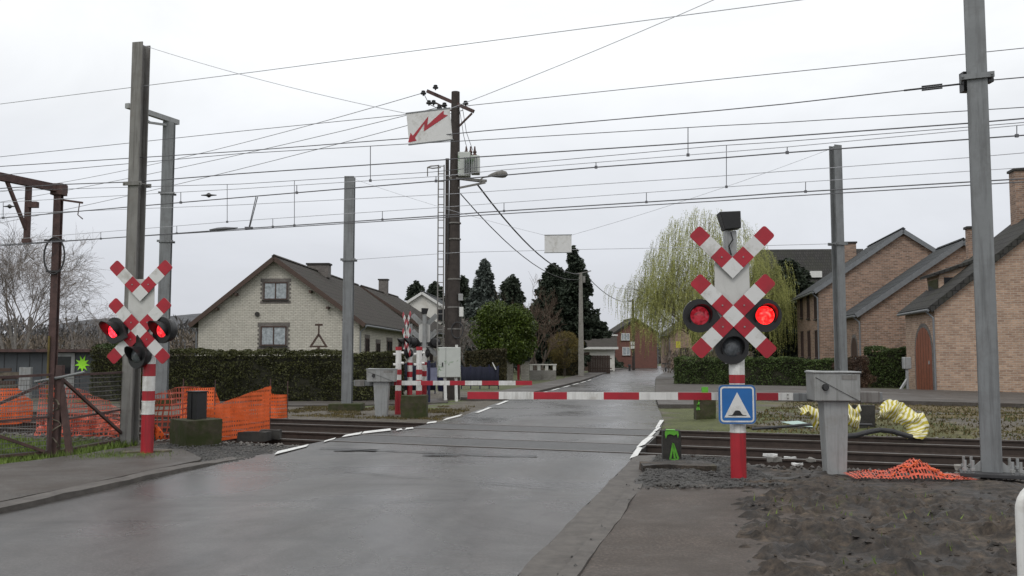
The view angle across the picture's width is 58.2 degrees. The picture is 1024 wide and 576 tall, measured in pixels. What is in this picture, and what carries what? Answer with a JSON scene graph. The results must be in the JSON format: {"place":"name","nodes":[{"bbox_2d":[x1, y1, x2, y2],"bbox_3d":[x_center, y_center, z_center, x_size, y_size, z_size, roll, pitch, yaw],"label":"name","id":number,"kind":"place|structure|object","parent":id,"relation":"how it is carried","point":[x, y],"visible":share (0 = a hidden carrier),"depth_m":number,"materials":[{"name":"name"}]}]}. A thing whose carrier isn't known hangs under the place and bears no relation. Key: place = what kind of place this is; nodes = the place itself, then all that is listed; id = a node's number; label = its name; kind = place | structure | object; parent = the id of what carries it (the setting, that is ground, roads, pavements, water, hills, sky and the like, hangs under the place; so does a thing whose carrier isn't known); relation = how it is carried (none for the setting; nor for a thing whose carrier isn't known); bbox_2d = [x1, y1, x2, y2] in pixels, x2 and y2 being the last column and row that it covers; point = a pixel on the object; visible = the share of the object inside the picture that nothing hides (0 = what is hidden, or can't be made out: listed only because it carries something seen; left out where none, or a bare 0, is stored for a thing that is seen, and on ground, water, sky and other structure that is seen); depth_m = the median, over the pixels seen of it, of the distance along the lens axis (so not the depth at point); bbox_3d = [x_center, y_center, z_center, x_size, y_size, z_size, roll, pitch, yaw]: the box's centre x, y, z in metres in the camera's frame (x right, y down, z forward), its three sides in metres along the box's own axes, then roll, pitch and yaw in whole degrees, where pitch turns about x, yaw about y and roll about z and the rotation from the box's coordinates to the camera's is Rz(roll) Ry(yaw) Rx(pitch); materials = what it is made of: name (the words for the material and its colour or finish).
{"place":"outdoors","nodes":[
{"label":"outdoors","id":0,"kind":"place"},
{"bbox_2d":[0,432,137,463],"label":"grass","id":1,"kind":"structure","parent":0,"point":[93,448],"depth_m":15.74,"materials":[{"name":"plant"}]},
{"bbox_2d":[0,448,200,501],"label":"pavement","id":2,"kind":"structure","parent":0,"point":[25,479],"depth_m":12.49,"materials":[{"name":"concrete"}]},
{"bbox_2d":[5,313,200,355],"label":"hills","id":3,"kind":"structure","parent":0,"point":[188,317],"depth_m":509.61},
{"bbox_2d":[173,398,447,406],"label":"path","id":4,"kind":"structure","parent":0,"point":[325,403],"depth_m":31.54,"materials":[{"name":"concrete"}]},
{"bbox_2d":[0,366,671,575],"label":"road","id":5,"kind":"structure","parent":0,"point":[318,509],"depth_m":9.66,"materials":[{"name":"asphalt"}]},
{"bbox_2d":[333,435,637,451],"bbox_3d":[-0.509,2.852,16.946,5.873,0.004,1.310,-2,-5,22],"label":"crossing panel","id":6,"kind":"object","parent":5,"relation":"on","point":[511,443],"visible":0.93,"depth_m":16.80,"materials":[{"name":"concrete"}]},
{"bbox_2d":[413,424,653,434],"bbox_3d":[0.477,3.089,20.150,5.523,0.004,1.310,-2,-5,22],"label":"crossing panel","id":7,"kind":"object","parent":5,"relation":"on","point":[552,429],"visible":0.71,"depth_m":19.99,"materials":[{"name":"concrete"}]},
{"bbox_2d":[238,405,474,420],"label":"grass","id":8,"kind":"structure","parent":0,"point":[430,410],"depth_m":26.38,"materials":[{"name":"plant"}]},
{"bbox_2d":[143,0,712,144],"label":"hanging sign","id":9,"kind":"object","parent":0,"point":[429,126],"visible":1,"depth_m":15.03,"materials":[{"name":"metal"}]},
{"bbox_2d":[0,363,1023,479],"bbox_3d":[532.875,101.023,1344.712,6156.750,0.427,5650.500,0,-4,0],"label":"ground","id":10,"kind":"structure","parent":0,"point":[681,419],"depth_m":24.76,"materials":[{"name":"gravel"}]},
{"bbox_2d":[0,172,82,401],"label":"rusty portal","id":11,"kind":"object","parent":10,"relation":"on","point":[60,193],"visible":0.98,"depth_m":32.31,"materials":[{"name":"metal"}]},
{"bbox_2d":[10,153,1019,213],"bbox_3d":[-4.560,-2.178,20.729,38.806,0.637,0.012,-2,-5,22],"label":"overhead wire","id":12,"kind":"object","parent":11,"relation":"attached to","point":[551,187],"visible":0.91,"depth_m":18.41,"materials":[{"name":"metal"}]},
{"bbox_2d":[0,349,94,397],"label":"shed","id":13,"kind":"structure","parent":10,"relation":"on","point":[75,360],"depth_m":36.36,"materials":[{"name":"grey"}]},
{"bbox_2d":[58,353,74,396],"bbox_3d":[-17.694,3.427,36.320,0.840,1.720,0.047,0,-4,0],"label":"door","id":14,"kind":"structure","parent":13,"relation":"in","point":[67,359],"depth_m":36.35,"materials":[{"name":"grey metal"}]},
{"bbox_2d":[0,212,111,348],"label":"bare tree","id":15,"kind":"object","parent":10,"relation":"on","point":[6,277],"visible":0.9,"depth_m":52.65,"materials":[{"name":"grey plant"}]},
{"bbox_2d":[34,365,84,455],"bbox_3d":[-7.351,2.030,14.922,0.806,1.552,0.197,0,-4,-6],"label":"gate post","id":16,"kind":"object","parent":10,"relation":"on","point":[60,416],"visible":0.96,"depth_m":14.92,"materials":[{"name":"metal"}]},
{"bbox_2d":[0,373,53,457],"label":"gate","id":17,"kind":"structure","parent":16,"relation":"attached to","point":[49,416],"depth_m":14.55,"materials":[{"name":"metal"}]},
{"bbox_2d":[60,371,121,451],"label":"gate","id":18,"kind":"structure","parent":16,"relation":"attached to","point":[90,405],"depth_m":16.05,"materials":[{"name":"metal"}]},
{"bbox_2d":[40,293,118,348],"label":"bare tree","id":19,"kind":"object","parent":10,"relation":"on","point":[76,337],"visible":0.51,"depth_m":55.81,"materials":[{"name":"brown plant"}]},
{"bbox_2d":[0,314,197,355],"bbox_3d":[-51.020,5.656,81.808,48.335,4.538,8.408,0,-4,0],"label":"wood","id":20,"kind":"object","parent":10,"relation":"on","point":[30,345],"visible":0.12,"depth_m":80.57,"materials":[{"name":"plant"}]},
{"bbox_2d":[0,457,245,512],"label":"kerb","id":21,"kind":"structure","parent":10,"relation":"on","point":[44,498],"depth_m":11.00,"materials":[{"name":"concrete"}]},
{"bbox_2d":[120,41,150,444],"bbox_3d":[-7.063,-0.881,17.258,0.380,7.562,0.380,-1,-4,12],"label":"catenary mast","id":22,"kind":"object","parent":10,"relation":"on","point":[135,241],"visible":0.79,"depth_m":17.25,"materials":[{"name":"metal"}]},
{"bbox_2d":[2,0,799,103],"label":"overhead wire","id":23,"kind":"object","parent":22,"relation":"attached to","point":[426,49],"visible":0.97,"depth_m":15.15,"materials":[{"name":"metal"}]},
{"bbox_2d":[120,389,155,440],"bbox_3d":[-7.035,2.124,17.338,0.651,1.720,0.161,1,-4,-12],"label":"gate post","id":24,"kind":"object","parent":10,"relation":"on","point":[140,408],"visible":0.19,"depth_m":17.30,"materials":[{"name":"metal"}]},
{"bbox_2d":[154,386,198,438],"bbox_3d":[-6.609,2.425,17.889,0.250,1.000,1.332,-2,-5,24],"label":"safety net","id":25,"kind":"object","parent":24,"relation":"attached to","point":[171,410],"visible":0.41,"depth_m":17.74,"materials":[{"name":"plastic"}]},
{"bbox_2d":[99,260,177,452],"bbox_3d":[-6.089,1.175,14.990,1.256,3.266,0.486,0,-4,6],"label":"crossing signal","id":26,"kind":"object","parent":10,"relation":"on","point":[140,330],"visible":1,"depth_m":15.02,"materials":[{"name":"red paint"}]},
{"bbox_2d":[125,103,179,406],"bbox_3d":[-11.686,-0.918,30.071,1.002,9.824,2.371,-1,-4,9],"label":"catenary mast","id":27,"kind":"object","parent":10,"relation":"on","point":[168,124],"visible":0.54,"depth_m":30.70,"materials":[{"name":"metal"}]},
{"bbox_2d":[0,122,1023,245],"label":"overhead line","id":28,"kind":"object","parent":27,"relation":"hanging from","point":[219,229],"visible":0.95,"depth_m":20.43,"materials":[{"name":"metal"}]},
{"bbox_2d":[180,379,263,420],"bbox_3d":[-7.132,2.781,22.709,1.982,1.100,0.376,1,-4,-17],"label":"safety net","id":29,"kind":"object","parent":10,"relation":"on","point":[214,401],"visible":0.3,"depth_m":22.56,"materials":[{"name":"plastic"}]},
{"bbox_2d":[157,444,296,460],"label":"gravel verge","id":30,"kind":"structure","parent":10,"relation":"on","point":[239,446],"depth_m":15.96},
{"bbox_2d":[169,417,222,447],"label":"concrete block","id":31,"kind":"structure","parent":30,"relation":"on","point":[191,432],"depth_m":16.56,"materials":[{"name":"concrete"}]},
{"bbox_2d":[186,391,208,419],"bbox_3d":[-5.777,2.150,16.874,0.290,0.520,0.270,-2,-5,30],"label":"track box","id":32,"kind":"object","parent":31,"relation":"on","point":[196,405],"visible":0.95,"depth_m":16.78,"materials":[{"name":"black plastic"}]},
{"bbox_2d":[88,346,405,400],"bbox_3d":[-9.726,3.152,33.992,11.552,2.004,1.517,0,-4,-2],"label":"hedge","id":33,"kind":"object","parent":10,"relation":"on","point":[234,374],"visible":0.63,"depth_m":33.62,"materials":[{"name":"green plant"}]},
{"bbox_2d":[187,254,418,362],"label":"brick house","id":34,"kind":"structure","parent":10,"relation":"on","point":[274,301],"depth_m":54.85,"materials":[{"name":"brick"}]},
{"bbox_2d":[257,322,289,348],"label":"window","id":35,"kind":"structure","parent":34,"relation":"in","point":[272,335],"depth_m":54.68,"materials":[{"name":"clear glass"}]},
{"bbox_2d":[260,278,290,302],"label":"window","id":36,"kind":"structure","parent":34,"relation":"in","point":[274,290],"depth_m":54.88,"materials":[{"name":"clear glass"}]},
{"bbox_2d":[328,176,364,411],"bbox_3d":[-4.989,0.208,28.054,0.950,7.282,0.950,0,-4,0],"label":"catenary mast","id":37,"kind":"object","parent":10,"relation":"on","point":[348,260],"visible":0.82,"depth_m":27.93,"materials":[{"name":"metal"}]},
{"bbox_2d":[355,148,831,252],"bbox_3d":[1.532,-2.291,25.540,14.108,2.628,0.277,-2,-5,21],"label":"hanging sign","id":38,"kind":"object","parent":37,"relation":"hanging from","point":[561,243],"visible":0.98,"depth_m":25.55,"materials":[{"name":"metal"}]},
{"bbox_2d":[393,347,403,414],"bbox_3d":[-3.197,2.634,25.869,0.309,1.960,0.180,0,-4,0],"label":"striped post","id":39,"kind":"object","parent":10,"relation":"on","point":[398,353],"visible":0.73,"depth_m":25.81,"materials":[{"name":"metal"}]},
{"bbox_2d":[360,279,444,367],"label":"brick house","id":40,"kind":"structure","parent":10,"relation":"on","point":[397,304],"depth_m":82.60,"materials":[{"name":"grey tile"}]},
{"bbox_2d":[397,311,416,394],"bbox_3d":[-3.939,2.557,34.361,0.471,3.366,1.260,2,-5,-24],"label":"crossing signal","id":41,"kind":"object","parent":10,"relation":"on","point":[408,341],"visible":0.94,"depth_m":34.28,"materials":[{"name":"red paint"}]},
{"bbox_2d":[400,394,427,418],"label":"crossing block","id":42,"kind":"structure","parent":10,"relation":"on","point":[414,406],"depth_m":24.25,"materials":[{"name":"concrete"}]},
{"bbox_2d":[411,308,440,394],"bbox_3d":[-3.422,2.578,36.031,1.260,3.570,0.484,0,-4,-4],"label":"crossing signal","id":43,"kind":"object","parent":10,"relation":"on","point":[426,339],"visible":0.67,"depth_m":35.99,"materials":[{"name":"red paint"}]},
{"bbox_2d":[406,291,462,346],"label":"white house","id":44,"kind":"structure","parent":10,"relation":"on","point":[421,299],"depth_m":95.70,"materials":[{"name":"grey paint"}]},
{"bbox_2d":[354,368,531,416],"bbox_3d":[-1.897,2.857,25.009,4.894,1.349,0.645,0,-4,0],"label":"barrier","id":45,"kind":"object","parent":10,"relation":"on","point":[381,380],"visible":0.94,"depth_m":24.83,"materials":[{"name":"grey metal"}]},
{"bbox_2d":[437,345,460,400],"bbox_3d":[-2.285,3.115,33.351,0.800,2.108,0.380,1,-4,-12],"label":"utility cabinet","id":46,"kind":"object","parent":10,"relation":"on","point":[448,361],"visible":0.98,"depth_m":33.23,"materials":[{"name":"metal"}]},
{"bbox_2d":[421,85,486,399],"bbox_3d":[-2.250,-1.761,35.118,2.591,12.289,0.936,0,-4,0],"label":"utility pole","id":47,"kind":"object","parent":10,"relation":"on","point":[453,308],"visible":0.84,"depth_m":35.11,"materials":[{"name":"brown wood"}]},
{"bbox_2d":[153,442,788,575],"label":"gravel","id":48,"kind":"structure","parent":10,"relation":"on","point":[669,482],"depth_m":12.19,"materials":[{"name":"gravel"}]},
{"bbox_2d":[461,365,498,388],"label":"sheet screen","id":49,"kind":"object","parent":10,"relation":"on","point":[479,373],"visible":0.82,"depth_m":45.78,"materials":[{"name":"blue paint"}]},
{"bbox_2d":[464,348,507,380],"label":"hedge","id":50,"kind":"object","parent":10,"relation":"on","point":[486,358],"visible":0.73,"depth_m":55.91,"materials":[{"name":"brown plant"}]},
{"bbox_2d":[461,258,515,367],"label":"conifer","id":51,"kind":"object","parent":10,"relation":"on","point":[482,290],"visible":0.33,"depth_m":81.67,"materials":[{"name":"green plant"}]},
{"bbox_2d":[468,299,538,365],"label":"laurel tree","id":52,"kind":"object","parent":10,"relation":"on","point":[512,328],"visible":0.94,"depth_m":59.08,"materials":[{"name":"green plant"}]},
{"bbox_2d":[0,410,1023,457],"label":"railway track","id":53,"kind":"structure","parent":10,"relation":"on","point":[942,446],"depth_m":18.18,"materials":[{"name":"metal"}]},
{"bbox_2d":[261,381,287,418],"bbox_3d":[-6.082,2.905,23.703,0.683,1.000,0.354,2,-5,-26],"label":"safety net","id":54,"kind":"object","parent":53,"relation":"on","point":[283,407],"visible":0.67,"depth_m":23.63,"materials":[{"name":"plastic"}]},
{"bbox_2d":[0,422,1023,474],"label":"railway track","id":55,"kind":"structure","parent":10,"relation":"on","point":[878,460],"depth_m":15.64,"materials":[{"name":"metal"}]},
{"bbox_2d":[0,388,32,424],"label":"safety net","id":56,"kind":"object","parent":55,"relation":"on","point":[20,407],"visible":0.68,"depth_m":21.69,"materials":[{"name":"plastic"}]},
{"bbox_2d":[36,383,119,432],"bbox_3d":[-9.087,2.566,19.797,3.098,1.000,0.497,-2,-5,30],"label":"safety net","id":57,"kind":"object","parent":55,"relation":"on","point":[83,404],"visible":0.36,"depth_m":20.15,"materials":[{"name":"plastic"}]},
{"bbox_2d":[207,379,270,440],"bbox_3d":[-5.354,2.410,18.159,0.268,1.170,2.291,-2,-5,21],"label":"safety net","id":58,"kind":"object","parent":55,"relation":"on","point":[251,421],"visible":0.61,"depth_m":18.20,"materials":[{"name":"plastic"}]},
{"bbox_2d":[3,412,1023,479],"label":"ballast","id":59,"kind":"structure","parent":10,"relation":"on","point":[777,466],"depth_m":16.54,"materials":[{"name":"gravel"}]},
{"bbox_2d":[34,415,119,437],"bbox_3d":[-8.427,2.742,18.245,2.434,0.420,0.552,-1,-4,13],"label":"safety net","id":60,"kind":"object","parent":59,"relation":"on","point":[96,426],"visible":0.39,"depth_m":18.36,"materials":[{"name":"plastic"}]},
{"bbox_2d":[498,274,528,371],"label":"conifer","id":61,"kind":"object","parent":10,"relation":"on","point":[510,286],"visible":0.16,"depth_m":91.59,"materials":[{"name":"green plant"}]},
{"bbox_2d":[473,271,562,374],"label":"bare tree","id":62,"kind":"object","parent":10,"relation":"on","point":[545,309],"visible":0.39,"depth_m":75.93,"materials":[{"name":"brown plant"}]},
{"bbox_2d":[529,307,568,369],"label":"bare tree","id":63,"kind":"object","parent":10,"relation":"on","point":[533,359],"visible":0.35,"depth_m":70.05,"materials":[{"name":"brown plant"}]},
{"bbox_2d":[515,262,591,371],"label":"conifer","id":64,"kind":"object","parent":10,"relation":"on","point":[557,286],"visible":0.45,"depth_m":82.79,"materials":[{"name":"green plant"}]},
{"bbox_2d":[548,331,584,376],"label":"golden shrub","id":65,"kind":"object","parent":10,"relation":"on","point":[565,360],"visible":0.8,"depth_m":72.62,"materials":[{"name":"brown plant"}]},
{"bbox_2d":[553,245,612,339],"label":"conifer","id":66,"kind":"object","parent":10,"relation":"on","point":[595,326],"visible":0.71,"depth_m":83.18,"materials":[{"name":"green plant"}]},
{"bbox_2d":[575,270,590,375],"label":"concrete pole","id":67,"kind":"object","parent":10,"relation":"on","point":[580,354],"visible":0.9,"depth_m":69.84,"materials":[{"name":"concrete"}]},
{"bbox_2d":[519,455,655,575],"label":"gutter","id":68,"kind":"object","parent":10,"relation":"on","point":[553,557],"visible":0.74,"depth_m":8.55,"materials":[{"name":"concrete"}]},
{"bbox_2d":[557,472,642,575],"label":"kerb","id":69,"kind":"structure","parent":10,"relation":"on","point":[583,555],"depth_m":7.99,"materials":[{"name":"concrete"}]},
{"bbox_2d":[584,334,617,370],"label":"garage","id":70,"kind":"structure","parent":10,"relation":"on","point":[604,346],"depth_m":99.58,"materials":[{"name":"paint"}]},
{"bbox_2d":[609,318,658,367],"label":"brick house","id":71,"kind":"structure","parent":10,"relation":"on","point":[623,352],"depth_m":121.89,"materials":[{"name":"brown brick"}]},
{"bbox_2d":[661,429,681,459],"bbox_3d":[2.370,2.371,13.679,0.275,0.532,0.216,0,-4,4],"label":"marker post","id":72,"kind":"object","parent":10,"relation":"on","point":[671,443],"visible":0.79,"depth_m":13.59,"materials":[{"name":"stone"}]},
{"bbox_2d":[467,370,882,474],"bbox_3d":[2.179,1.861,12.484,5.676,1.489,0.645,0,-4,5],"label":"barrier","id":73,"kind":"object","parent":10,"relation":"on","point":[833,393],"visible":0.97,"depth_m":12.15,"materials":[{"name":"grey metal"}]},
{"bbox_2d":[659,324,713,367],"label":"brick house","id":74,"kind":"structure","parent":10,"relation":"on","point":[671,346],"depth_m":123.82,"materials":[{"name":"brown brick"}]},
{"bbox_2d":[603,208,799,360],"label":"willow tree","id":75,"kind":"object","parent":10,"relation":"on","point":[675,303],"visible":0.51,"depth_m":65.37,"materials":[{"name":"green plant"}]},
{"bbox_2d":[693,387,715,419],"bbox_3d":[4.956,2.966,23.674,0.516,0.835,0.384,0,-4,0],"label":"marker post","id":76,"kind":"object","parent":10,"relation":"on","point":[704,409],"visible":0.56,"depth_m":23.50,"materials":[{"name":"concrete"}]},
{"bbox_2d":[635,457,797,485],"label":"gravel verge","id":77,"kind":"structure","parent":10,"relation":"on","point":[703,475],"depth_m":11.71,"materials":[{"name":"gravel"}]},
{"bbox_2d":[639,460,716,471],"bbox_3d":[2.288,2.473,12.726,1.016,0.127,0.535,0,-4,0],"label":"concrete slab","id":78,"kind":"object","parent":77,"relation":"on","point":[707,466],"visible":0.84,"depth_m":12.49,"materials":[{"name":"concrete"}]},
{"bbox_2d":[682,211,781,477],"bbox_3d":[2.824,0.785,11.776,1.260,3.570,0.444,0,-4,2],"label":"crossing signal","id":79,"kind":"object","parent":10,"relation":"on","point":[733,314],"visible":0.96,"depth_m":11.78,"materials":[{"name":"red paint"}]},
{"bbox_2d":[718,384,755,423],"bbox_3d":[2.862,1.480,11.703,0.478,0.503,0.044,0,-4,2],"label":"road sign","id":80,"kind":"object","parent":79,"relation":"attached to","point":[736,404],"visible":1,"depth_m":11.69,"materials":[{"name":"metal"}]},
{"bbox_2d":[673,355,850,385],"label":"hedge","id":81,"kind":"object","parent":10,"relation":"on","point":[763,370],"visible":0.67,"depth_m":49.49,"materials":[{"name":"green plant"}]},
{"bbox_2d":[749,258,814,360],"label":"conifer","id":82,"kind":"object","parent":10,"relation":"on","point":[802,275],"visible":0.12,"depth_m":70.88,"materials":[{"name":"green plant"}]},
{"bbox_2d":[753,249,862,282],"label":"dark roof house","id":83,"kind":"structure","parent":10,"relation":"on","point":[817,263],"depth_m":95.31,"materials":[{"name":"grey brick"}]},
{"bbox_2d":[828,144,848,415],"bbox_3d":[8.130,-0.062,22.876,0.800,7.057,0.800,2,-4,-20],"label":"catenary mast","id":84,"kind":"object","parent":10,"relation":"on","point":[837,243],"visible":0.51,"depth_m":22.88,"materials":[{"name":"metal"}]},
{"bbox_2d":[831,355,876,387],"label":"dead bush","id":85,"kind":"object","parent":10,"relation":"on","point":[866,378],"visible":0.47,"depth_m":44.42,"materials":[{"name":"brown plant"}]},
{"bbox_2d":[791,227,935,358],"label":"brick house","id":86,"kind":"structure","parent":10,"relation":"on","point":[871,268],"depth_m":57.34,"materials":[{"name":"brown brick"}]},
{"bbox_2d":[726,465,1023,575],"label":"mud","id":87,"kind":"structure","parent":10,"relation":"on","point":[813,530],"depth_m":8.13,"materials":[{"name":"soil"}]},
{"bbox_2d":[841,458,975,479],"bbox_3d":[5.028,2.288,11.690,1.527,0.267,0.600,0,-4,4],"label":"net heap","id":88,"kind":"object","parent":87,"relation":"on","point":[908,465],"visible":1,"depth_m":11.52,"materials":[{"name":"plastic"}]},
{"bbox_2d":[959,0,1023,479],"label":"catenary mast","id":89,"kind":"object","parent":87,"relation":"on","point":[990,464],"visible":0.98,"depth_m":11.82,"materials":[{"name":"metal"}]},
{"bbox_2d":[0,107,1023,218],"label":"overhead line","id":90,"kind":"object","parent":89,"relation":"hanging from","point":[208,195],"visible":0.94,"depth_m":16.89,"materials":[{"name":"metal"}]},
{"bbox_2d":[0,71,1023,166],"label":"anchor wire","id":91,"kind":"object","parent":89,"relation":"attached to","point":[963,87],"visible":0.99,"depth_m":13.51,"materials":[{"name":"metal"}]},
{"bbox_2d":[0,118,1023,188],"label":"overhead wire","id":92,"kind":"object","parent":89,"relation":"attached to","point":[544,152],"visible":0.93,"depth_m":14.24,"materials":[{"name":"metal"}]},
{"bbox_2d":[1,48,1023,156],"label":"overhead wire","id":93,"kind":"object","parent":89,"relation":"attached to","point":[548,97],"visible":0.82,"depth_m":20.26,"materials":[{"name":"metal"}]},
{"bbox_2d":[862,345,905,387],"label":"hedge","id":94,"kind":"object","parent":10,"relation":"on","point":[885,367],"visible":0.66,"depth_m":47.53,"materials":[{"name":"green plant"}]},
{"bbox_2d":[846,237,965,373],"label":"brick house","id":95,"kind":"structure","parent":10,"relation":"on","point":[873,319],"depth_m":50.79,"materials":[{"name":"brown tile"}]},
{"bbox_2d":[897,168,1023,391],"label":"brick house","id":96,"kind":"structure","parent":10,"relation":"on","point":[939,313],"depth_m":40.83,"materials":[{"name":"brick"}]},
{"bbox_2d":[915,323,934,389],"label":"door","id":97,"kind":"structure","parent":96,"relation":"in","point":[924,359],"depth_m":42.58,"materials":[{"name":"brown wood"}]},
{"bbox_2d":[1015,488,1023,575],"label":"hoop barrier","id":98,"kind":"object","parent":10,"relation":"on","point":[1019,516],"visible":1,"depth_m":5.34,"materials":[{"name":"metal"}]},
{"bbox_2d":[0,0,1023,342],"label":"sky","id":99,"kind":"structure","parent":0,"point":[49,48],"materials":[{"name":"white"}]},
{"bbox_2d":[40,448,1014,575],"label":"grass","id":100,"kind":"structure","parent":0,"point":[130,454],"depth_m":14.29,"materials":[{"name":"plant"}]},
{"bbox_2d":[460,367,631,400],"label":"pavement","id":101,"kind":"structure","parent":0,"point":[549,385],"depth_m":47.78,"materials":[{"name":"concrete"}]},
{"bbox_2d":[655,370,693,408],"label":"pavement","id":102,"kind":"structure","parent":0,"point":[664,382],"depth_m":40.38,"materials":[{"name":"concrete"}]},
{"bbox_2d":[579,484,833,575],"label":"pavement","id":103,"kind":"structure","parent":0,"point":[685,531],"depth_m":7.84,"materials":[{"name":"concrete"}]},
{"bbox_2d":[672,384,1023,407],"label":"path","id":104,"kind":"structure","parent":0,"point":[947,398],"depth_m":35.94,"materials":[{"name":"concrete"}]},
{"bbox_2d":[746,401,1023,439],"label":"grass","id":105,"kind":"structure","parent":0,"point":[896,424],"depth_m":21.93,"materials":[{"name":"plant"}]},
{"bbox_2d":[877,399,929,439],"bbox_3d":[7.724,2.590,18.184,0.970,0.780,0.417,-1,-4,19],"label":"striped foil","id":106,"kind":"object","parent":105,"relation":"on","point":[910,419],"visible":0.95,"depth_m":18.19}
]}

